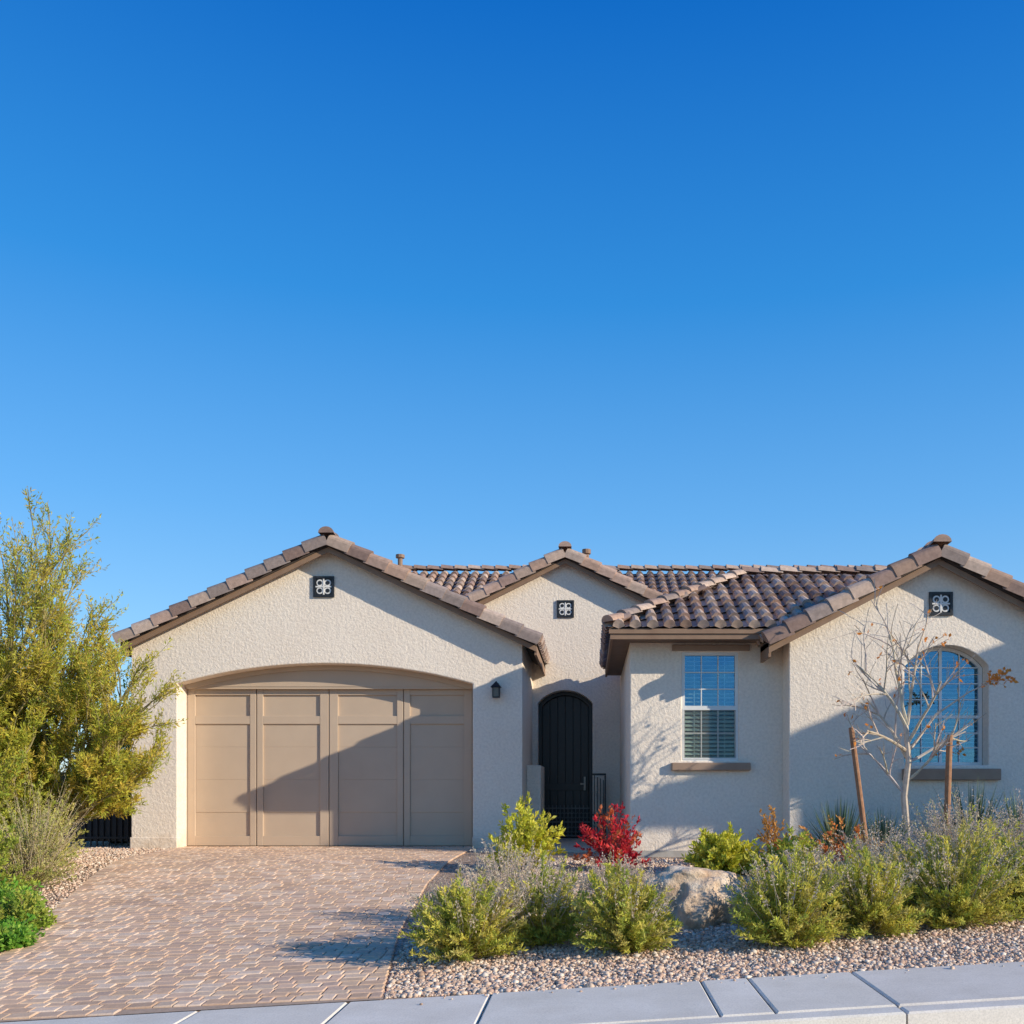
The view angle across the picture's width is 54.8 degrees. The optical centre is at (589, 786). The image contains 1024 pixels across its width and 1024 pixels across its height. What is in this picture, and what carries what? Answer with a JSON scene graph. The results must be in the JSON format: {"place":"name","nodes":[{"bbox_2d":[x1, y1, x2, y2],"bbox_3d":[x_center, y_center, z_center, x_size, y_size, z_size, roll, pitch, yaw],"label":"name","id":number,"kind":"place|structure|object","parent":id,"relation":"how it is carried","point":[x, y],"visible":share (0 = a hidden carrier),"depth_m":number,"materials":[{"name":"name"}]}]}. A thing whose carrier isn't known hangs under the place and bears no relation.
{"place":"outdoors","nodes":[
{"label":"outdoors","id":0,"kind":"place"},
{"bbox_2d":[0,846,473,1021],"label":"driveway","id":1,"kind":"structure","parent":0,"point":[187,928],"depth_m":9.23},
{"bbox_2d":[130,836,495,848],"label":"garage plinth","id":2,"kind":"structure","parent":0,"point":[154,842],"depth_m":16.98,"materials":[{"name":"beige concrete"}]},
{"bbox_2d":[132,553,523,836],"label":"garage front wall","id":3,"kind":"structure","parent":0,"point":[363,617],"depth_m":17.00,"materials":[{"name":"beige paint"}]},
{"bbox_2d":[313,576,333,596],"bbox_3d":[-4.600,-3.460,16.983,0.360,0.360,0.035,0,0,0],"label":"gable vent","id":4,"kind":"object","parent":3,"relation":"attached to","point":[323,586],"visible":1,"depth_m":16.98,"materials":[{"name":"black metal"}]},
{"bbox_2d":[184,665,472,688],"bbox_3d":[-4.585,-1.930,17.355,5.110,0.420,0.130,0,0,0],"label":"garage door header","id":5,"kind":"object","parent":3,"relation":"attached to","point":[329,677],"visible":0.98,"depth_m":17.33},
{"bbox_2d":[187,689,472,845],"bbox_3d":[-4.585,-0.370,17.475,5.230,2.840,0.090,0,0,0],"label":"garage door","id":6,"kind":"structure","parent":3,"relation":"in","point":[329,767],"depth_m":17.46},
{"bbox_2d":[120,545,544,666],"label":"garage roof deck","id":7,"kind":"structure","parent":3,"relation":"on","point":[529,651],"depth_m":16.78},
{"bbox_2d":[112,526,549,662],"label":"garage roof tiles","id":8,"kind":"object","parent":7,"relation":"on","point":[328,536],"visible":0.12,"depth_m":16.67,"materials":[{"name":"brown tile"}]},
{"bbox_2d":[120,547,544,675],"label":"garage roof fascia","id":9,"kind":"structure","parent":7,"relation":"attached to","point":[272,576],"depth_m":16.78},
{"bbox_2d":[491,681,501,697],"bbox_3d":[-1.610,-1.675,16.885,0.180,0.290,0.230,0,0,0],"label":"wall lantern","id":10,"kind":"object","parent":3,"relation":"attached to","point":[495,686],"depth_m":16.82,"materials":[{"name":"black metal"}]},
{"bbox_2d":[0,961,1023,1023],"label":"sidewalk","id":11,"kind":"structure","parent":0,"point":[899,988],"depth_m":6.32,"materials":[{"name":"concrete"}]},
{"bbox_2d":[620,999,1023,1023],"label":"kerb","id":12,"kind":"structure","parent":11,"relation":"attached to","point":[1000,1012],"depth_m":5.69,"materials":[{"name":"concrete"}]},
{"bbox_2d":[0,840,1023,1022],"bbox_3d":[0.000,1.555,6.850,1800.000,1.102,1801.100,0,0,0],"label":"ground","id":13,"kind":"structure","parent":0,"point":[448,871],"depth_m":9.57,"materials":[{"name":"beige gravel"}]},
{"bbox_2d":[0,824,42,889],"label":"olive shrub","id":14,"kind":"object","parent":13,"relation":"on","point":[10,843],"visible":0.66,"depth_m":10.97,"materials":[{"name":"green plant"}]},
{"bbox_2d":[0,912,44,951],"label":"green shrub","id":15,"kind":"object","parent":13,"relation":"on","point":[18,934],"visible":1,"depth_m":8.84,"materials":[{"name":"green plant"}]},
{"bbox_2d":[0,872,45,906],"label":"green shrub","id":16,"kind":"object","parent":13,"relation":"on","point":[6,890],"visible":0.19,"depth_m":10.33,"materials":[{"name":"green plant"}]},
{"bbox_2d":[0,888,57,928],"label":"green shrub","id":17,"kind":"object","parent":13,"relation":"on","point":[20,907],"visible":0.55,"depth_m":9.57,"materials":[{"name":"green plant"}]},
{"bbox_2d":[0,716,64,869],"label":"olive shrub","id":18,"kind":"object","parent":13,"relation":"on","point":[4,769],"visible":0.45,"depth_m":12.56,"materials":[{"name":"green plant"}]},
{"bbox_2d":[0,797,85,890],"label":"grey twig shrub","id":19,"kind":"object","parent":13,"relation":"on","point":[26,856],"visible":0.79,"depth_m":11.73,"materials":[{"name":"green plant"}]},
{"bbox_2d":[0,751,95,869],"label":"grey twig shrub","id":20,"kind":"object","parent":13,"relation":"on","point":[40,811],"visible":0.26,"depth_m":12.94,"materials":[{"name":"green plant"}]},
{"bbox_2d":[46,771,131,845],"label":"side gate","id":21,"kind":"structure","parent":13,"relation":"on","point":[115,828],"depth_m":17.53,"materials":[{"name":"black metal"}]},
{"bbox_2d":[0,486,188,835],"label":"palo verde tree","id":22,"kind":"object","parent":13,"relation":"on","point":[35,697],"visible":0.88,"depth_m":13.32,"materials":[{"name":"green plant"}]},
{"bbox_2d":[64,661,131,842],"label":"wall","id":23,"kind":"structure","parent":13,"relation":"on","point":[128,745],"depth_m":18.91,"materials":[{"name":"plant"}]},
{"bbox_2d":[395,859,536,962],"bbox_3d":[-0.989,0.994,7.913,1.134,0.816,1.157,0,0,0],"label":"desert shrub","id":24,"kind":"object","parent":13,"relation":"on","point":[460,923],"visible":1,"depth_m":7.76,"materials":[{"name":"green plant"}]},
{"bbox_2d":[454,831,565,922],"bbox_3d":[-0.728,0.854,9.302,1.063,0.935,1.076,0,0,40],"label":"dry lavender shrub","id":25,"kind":"object","parent":13,"relation":"on","point":[494,868],"visible":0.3,"depth_m":9.21,"materials":[{"name":"grey plant"}]},
{"bbox_2d":[487,791,566,869],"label":"yellow green shrub","id":26,"kind":"object","parent":13,"relation":"on","point":[526,831],"visible":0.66,"depth_m":12.85,"materials":[{"name":"green plant"}]},
{"bbox_2d":[524,646,531,809],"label":"garage side walls","id":27,"kind":"structure","parent":13,"relation":"on","point":[527,710],"depth_m":18.42,"materials":[{"name":"beige paint"}]},
{"bbox_2d":[417,574,708,593],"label":"roof deck","id":28,"kind":"structure","parent":27,"relation":"on","point":[501,576],"depth_m":24.39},
{"bbox_2d":[396,549,590,566],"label":"roof vent pipes","id":29,"kind":"object","parent":28,"relation":"attached to","point":[401,557],"visible":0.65,"depth_m":24.50,"materials":[{"name":"metal"}]},
{"bbox_2d":[403,564,886,595],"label":"roof tiles","id":30,"kind":"object","parent":28,"relation":"on","point":[674,584],"visible":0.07,"depth_m":24.62,"materials":[{"name":"brown tile"}]},
{"bbox_2d":[526,765,543,839],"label":"entry low wall","id":31,"kind":"structure","parent":13,"relation":"on","point":[535,780],"depth_m":18.00,"materials":[{"name":"paint"}]},
{"bbox_2d":[475,838,602,851],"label":"front walkway","id":32,"kind":"structure","parent":13,"relation":"on","point":[567,844],"depth_m":17.18,"materials":[{"name":"concrete"}]},
{"bbox_2d":[486,847,598,946],"bbox_3d":[-0.387,0.930,8.344,0.997,0.865,0.976,0,0,0],"label":"desert shrub","id":33,"kind":"object","parent":13,"relation":"on","point":[553,921],"visible":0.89,"depth_m":8.20,"materials":[{"name":"green plant"}]},
{"bbox_2d":[590,769,605,838],"bbox_3d":[0.160,0.360,19.625,0.320,1.420,0.290,0,0,0],"label":"iron handrail","id":34,"kind":"object","parent":13,"relation":"on","point":[604,795],"visible":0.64,"depth_m":19.60,"materials":[{"name":"black metal"}]},
{"bbox_2d":[570,801,650,868],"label":"red nandina shrub","id":35,"kind":"object","parent":13,"relation":"on","point":[623,848],"visible":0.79,"depth_m":13.05,"materials":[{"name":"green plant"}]},
{"bbox_2d":[575,849,654,906],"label":"dry lavender shrub","id":36,"kind":"object","parent":13,"relation":"on","point":[597,872],"visible":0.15,"depth_m":9.91,"materials":[{"name":"grey plant"}]},
{"bbox_2d":[568,851,684,954],"bbox_3d":[0.295,0.935,7.929,0.954,0.839,0.997,0,0,0],"label":"desert shrub","id":37,"kind":"object","parent":13,"relation":"on","point":[624,919],"visible":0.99,"depth_m":7.79,"materials":[{"name":"green plant"}]},
{"bbox_2d":[645,865,748,929],"bbox_3d":[1.017,1.218,9.192,1.132,0.933,0.834,6,-2,-23],"label":"boulder","id":38,"kind":"object","parent":13,"relation":"on","point":[705,894],"visible":0.59,"depth_m":8.89,"materials":[{"name":"grey stone"}]},
{"bbox_2d":[620,643,782,853],"bbox_3d":[1.870,-0.530,17.500,2.520,3.800,5.000,0,0,0],"label":"window wall","id":39,"kind":"structure","parent":13,"relation":"on","point":[675,810],"depth_m":15.00,"materials":[{"name":"beige paint"}]},
{"bbox_2d":[682,652,737,760],"bbox_3d":[1.833,-1.230,15.060,0.865,1.660,0.060,0,0,0],"label":"sash window frame","id":40,"kind":"object","parent":39,"relation":"attached to","point":[718,654],"visible":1,"depth_m":15.03,"materials":[{"name":"white plastic"}]},
{"bbox_2d":[682,708,736,759],"bbox_3d":[1.833,-0.810,15.025,0.841,0.780,0.007,0,0,0],"label":"sash window screen frame","id":41,"kind":"object","parent":40,"relation":"attached to","point":[683,709],"visible":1,"depth_m":15.02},
{"bbox_2d":[671,763,750,770],"bbox_3d":[1.840,-0.310,14.965,1.200,0.120,0.110,0,0,0],"label":"window sill","id":42,"kind":"structure","parent":39,"relation":"attached to","point":[710,766],"depth_m":14.91,"materials":[{"name":"brown paint"}]},
{"bbox_2d":[672,645,749,650],"bbox_3d":[1.840,-2.120,14.982,1.180,0.090,0.055,0,0,0],"label":"window head trim","id":43,"kind":"structure","parent":39,"relation":"attached to","point":[710,647],"depth_m":14.96,"materials":[{"name":"brown paint"}]},
{"bbox_2d":[605,581,858,669],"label":"hip roof deck","id":44,"kind":"structure","parent":39,"relation":"on","point":[695,627],"depth_m":14.58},
{"bbox_2d":[605,629,766,676],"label":"hip roof fascia","id":45,"kind":"structure","parent":44,"relation":"attached to","point":[684,634],"depth_m":14.49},
{"bbox_2d":[607,640,765,675],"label":"hip roof soffit","id":46,"kind":"structure","parent":44,"relation":"attached to","point":[619,650],"depth_m":15.28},
{"bbox_2d":[733,656,733,756],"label":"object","id":47,"kind":"object","parent":39,"relation":"attached to","point":[733,699],"depth_m":15.52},
{"bbox_2d":[679,821,765,874],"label":"yellow green shrub","id":48,"kind":"object","parent":13,"relation":"on","point":[725,852],"visible":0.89,"depth_m":12.40,"materials":[{"name":"green plant"}]},
{"bbox_2d":[749,805,791,862],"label":"orange shrub","id":49,"kind":"object","parent":13,"relation":"on","point":[774,826],"visible":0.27,"depth_m":13.22,"materials":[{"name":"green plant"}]},
{"bbox_2d":[637,851,929,856],"bbox_3d":[3.910,1.120,14.742,6.620,0.300,0.515,0,0,0],"label":"foundation","id":50,"kind":"object","parent":13,"relation":"on","point":[661,853],"depth_m":14.98,"materials":[{"name":"concrete"}]},
{"bbox_2d":[760,823,825,872],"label":"yellow green shrub","id":51,"kind":"object","parent":13,"relation":"on","point":[788,846],"visible":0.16,"depth_m":12.25,"materials":[{"name":"green plant"}]},
{"bbox_2d":[725,833,871,949],"bbox_3d":[1.630,0.838,7.879,1.130,0.922,1.088,0,0,0],"label":"desert shrub","id":52,"kind":"object","parent":13,"relation":"on","point":[787,914],"visible":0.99,"depth_m":7.75,"materials":[{"name":"green plant"}]},
{"bbox_2d":[763,839,851,917],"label":"desert shrub","id":53,"kind":"object","parent":13,"relation":"on","point":[800,858],"visible":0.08,"depth_m":8.82,"materials":[{"name":"green plant"}]},
{"bbox_2d":[766,843,851,873],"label":"dry lavender shrub","id":54,"kind":"object","parent":13,"relation":"on","point":[787,853],"visible":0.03,"depth_m":10.28,"materials":[{"name":"grey plant"}]},
{"bbox_2d":[794,815,885,877],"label":"orange shrub","id":55,"kind":"object","parent":13,"relation":"on","point":[831,823],"visible":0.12,"depth_m":11.56,"materials":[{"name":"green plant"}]},
{"bbox_2d":[789,796,894,855],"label":"yucca","id":56,"kind":"object","parent":13,"relation":"on","point":[847,828],"visible":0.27,"depth_m":13.48,"materials":[{"name":"green plant"}]},
{"bbox_2d":[849,727,868,846],"bbox_3d":[3.589,0.240,12.999,0.341,2.070,0.080,0,0,0],"label":"tree stake","id":57,"kind":"object","parent":13,"relation":"on","point":[857,779],"visible":0.71,"depth_m":12.97,"materials":[{"name":"brown wood"}]},
{"bbox_2d":[803,830,934,938],"bbox_3d":[2.327,0.812,8.203,1.129,0.943,1.087,0,0,0],"label":"desert shrub","id":58,"kind":"object","parent":13,"relation":"on","point":[874,905],"visible":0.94,"depth_m":8.07,"materials":[{"name":"green plant"}]},
{"bbox_2d":[839,807,927,855],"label":"yucca","id":59,"kind":"object","parent":13,"relation":"on","point":[883,828],"visible":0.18,"depth_m":13.22,"materials":[{"name":"green plant"}]},
{"bbox_2d":[829,815,940,881],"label":"dry lavender shrub","id":60,"kind":"object","parent":13,"relation":"on","point":[858,840],"visible":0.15,"depth_m":9.87,"materials":[{"name":"grey plant"}]},
{"bbox_2d":[844,828,940,914],"bbox_3d":[2.784,0.796,9.069,0.931,0.869,1.001,0,0,0],"label":"desert shrub","id":61,"kind":"object","parent":13,"relation":"on","point":[890,852],"visible":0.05,"depth_m":9.01,"materials":[{"name":"green plant"}]},
{"bbox_2d":[783,566,1023,852],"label":"wing wall","id":62,"kind":"structure","parent":13,"relation":"on","point":[985,627],"depth_m":14.50,"materials":[{"name":"beige paint"}]},
{"bbox_2d":[599,565,886,668],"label":"hip roof tiles","id":63,"kind":"object","parent":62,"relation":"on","point":[696,592],"visible":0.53,"depth_m":15.61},
{"bbox_2d":[760,556,1023,652],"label":"wing roof deck","id":64,"kind":"structure","parent":62,"relation":"on","point":[979,577],"depth_m":14.28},
{"bbox_2d":[756,534,1023,645],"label":"wing roof tiles","id":65,"kind":"object","parent":64,"relation":"on","point":[938,546],"visible":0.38,"depth_m":14.17,"materials":[{"name":"brown tile"}]},
{"bbox_2d":[760,559,1023,662],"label":"wing roof fascia","id":66,"kind":"structure","parent":64,"relation":"attached to","point":[765,654],"depth_m":14.28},
{"bbox_2d":[929,592,952,615],"bbox_3d":[5.170,-2.700,14.482,0.345,0.345,0.035,0,0,0],"label":"wing gable vent","id":67,"kind":"object","parent":62,"relation":"attached to","point":[944,605],"visible":0.95,"depth_m":14.48,"materials":[{"name":"black metal"}]},
{"bbox_2d":[904,647,981,764],"bbox_3d":[5.260,-1.208,14.770,1.240,1.775,0.060,0,0,0],"label":"arched window frame","id":68,"kind":"object","parent":62,"relation":"attached to","point":[979,703],"visible":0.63,"depth_m":14.76,"materials":[{"name":"white plastic"}]},
{"bbox_2d":[902,769,1000,779],"bbox_3d":[5.315,-0.185,14.460,1.430,0.170,0.120,0,0,0],"label":"arched window sill","id":69,"kind":"structure","parent":62,"relation":"attached to","point":[959,774],"depth_m":14.40,"materials":[{"name":"brown paint"}]},
{"bbox_2d":[968,656,982,764],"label":"arched window interior sides","id":70,"kind":"object","parent":62,"relation":"attached to","point":[972,707],"visible":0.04,"depth_m":15.07,"materials":[{"name":"white paint"}]},
{"bbox_2d":[830,579,1018,862],"bbox_3d":[4.499,-0.867,13.258,2.460,3.971,1.852,0,0,16],"label":"young bare tree","id":71,"kind":"object","parent":13,"relation":"on","point":[906,753],"visible":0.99,"depth_m":13.20,"materials":[{"name":"grey plant"}]},
{"bbox_2d":[872,816,1023,928],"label":"desert shrub","id":72,"kind":"object","parent":13,"relation":"on","point":[957,897],"visible":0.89,"depth_m":8.30,"materials":[{"name":"green plant"}]},
{"bbox_2d":[943,734,952,835],"bbox_3d":[4.722,0.286,12.998,0.149,1.964,0.087,0,0,0],"label":"tree stake","id":73,"kind":"object","parent":13,"relation":"on","point":[948,777],"visible":0.59,"depth_m":12.97,"materials":[{"name":"brown wood"}]},
{"bbox_2d":[890,786,1023,859],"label":"dry lavender shrub","id":74,"kind":"object","parent":13,"relation":"on","point":[934,817],"visible":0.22,"depth_m":10.36,"materials":[{"name":"grey plant"}]},
{"bbox_2d":[910,777,1020,846],"bbox_3d":[5.212,0.445,13.430,2.121,1.309,2.076,0,0,0],"label":"yucca","id":75,"kind":"object","parent":13,"relation":"on","point":[980,802],"visible":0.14,"depth_m":13.24,"materials":[{"name":"green plant"}]},
{"bbox_2d":[915,804,1023,901],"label":"desert shrub","id":76,"kind":"object","parent":13,"relation":"on","point":[940,841],"visible":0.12,"depth_m":9.50,"materials":[{"name":"green plant"}]},
{"bbox_2d":[956,808,1023,915],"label":"desert shrub","id":77,"kind":"object","parent":13,"relation":"on","point":[1015,895],"visible":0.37,"depth_m":8.83,"materials":[{"name":"green plant"}]},
{"bbox_2d":[968,788,1023,861],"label":"dry lavender shrub","id":78,"kind":"object","parent":13,"relation":"on","point":[1021,820],"visible":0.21,"depth_m":10.84,"materials":[{"name":"grey plant"}]},
{"bbox_2d":[987,788,1023,841],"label":"yucca","id":79,"kind":"object","parent":13,"relation":"on","point":[1015,814],"visible":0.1,"depth_m":13.00,"materials":[{"name":"green plant"}]},
{"bbox_2d":[0,0,1023,771],"label":"sky","id":80,"kind":"structure","parent":0,"point":[429,282],"materials":[{"name":"blue"}]},
{"bbox_2d":[484,564,642,839],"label":"entry wall","id":81,"kind":"structure","parent":0,"point":[573,649],"depth_m":20.00,"materials":[{"name":"beige paint"}]},
{"bbox_2d":[474,557,648,602],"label":"entry roof deck","id":82,"kind":"structure","parent":81,"relation":"on","point":[539,570],"depth_m":19.81,"materials":[{"name":"brown wood"}]},
{"bbox_2d":[478,559,646,604],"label":"entry roof fascia","id":83,"kind":"structure","parent":82,"relation":"attached to","point":[555,566],"depth_m":19.81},
{"bbox_2d":[466,541,662,600],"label":"entry roof tiles","id":84,"kind":"object","parent":82,"relation":"on","point":[566,551],"visible":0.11,"depth_m":19.70,"materials":[{"name":"brown tile"}]},
{"bbox_2d":[539,692,591,837],"bbox_3d":[-0.500,-0.480,20.400,1.200,3.100,0.200,0,0,0],"label":"front door","id":85,"kind":"structure","parent":81,"relation":"attached to","point":[565,740],"depth_m":20.40,"materials":[{"name":"paint"}]},
{"bbox_2d":[580,777,585,789],"bbox_3d":[-0.145,-0.070,20.340,0.110,0.280,0.080,0,0,0],"label":"door handle","id":86,"kind":"object","parent":85,"relation":"attached to","point":[584,783],"visible":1,"depth_m":20.32,"materials":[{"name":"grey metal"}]},
{"bbox_2d":[557,600,573,617],"bbox_3d":[-0.500,-3.620,19.983,0.350,0.350,0.035,0,0,0],"label":"entry gable vent","id":87,"kind":"object","parent":81,"relation":"attached to","point":[565,608],"visible":1,"depth_m":19.98,"materials":[{"name":"metal"}]},
{"bbox_2d":[545,805,589,836],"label":"iron gate","id":88,"kind":"structure","parent":81,"relation":"attached to","point":[571,821],"depth_m":20.09,"materials":[{"name":"black metal"}]},
{"bbox_2d":[685,656,732,756],"bbox_3d":[1.833,-1.230,15.590,1.065,1.860,0.020,0,0,0],"label":"sash window interior","id":89,"kind":"object","parent":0,"point":[708,683],"depth_m":15.58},
{"bbox_2d":[685,656,733,757],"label":"sash window blinds","id":90,"kind":"object","parent":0,"point":[694,721],"visible":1,"depth_m":15.10,"materials":[{"name":"white plastic"}]},
{"bbox_2d":[904,647,967,761],"bbox_3d":[5.260,-1.208,15.300,1.440,1.975,0.020,0,0,0],"label":"arched window interior","id":91,"kind":"object","parent":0,"point":[944,653],"depth_m":15.29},
{"bbox_2d":[904,656,976,761],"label":"arched window blinds","id":92,"kind":"object","parent":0,"point":[914,721],"visible":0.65,"depth_m":14.81,"materials":[{"name":"white plastic"}]}
]}

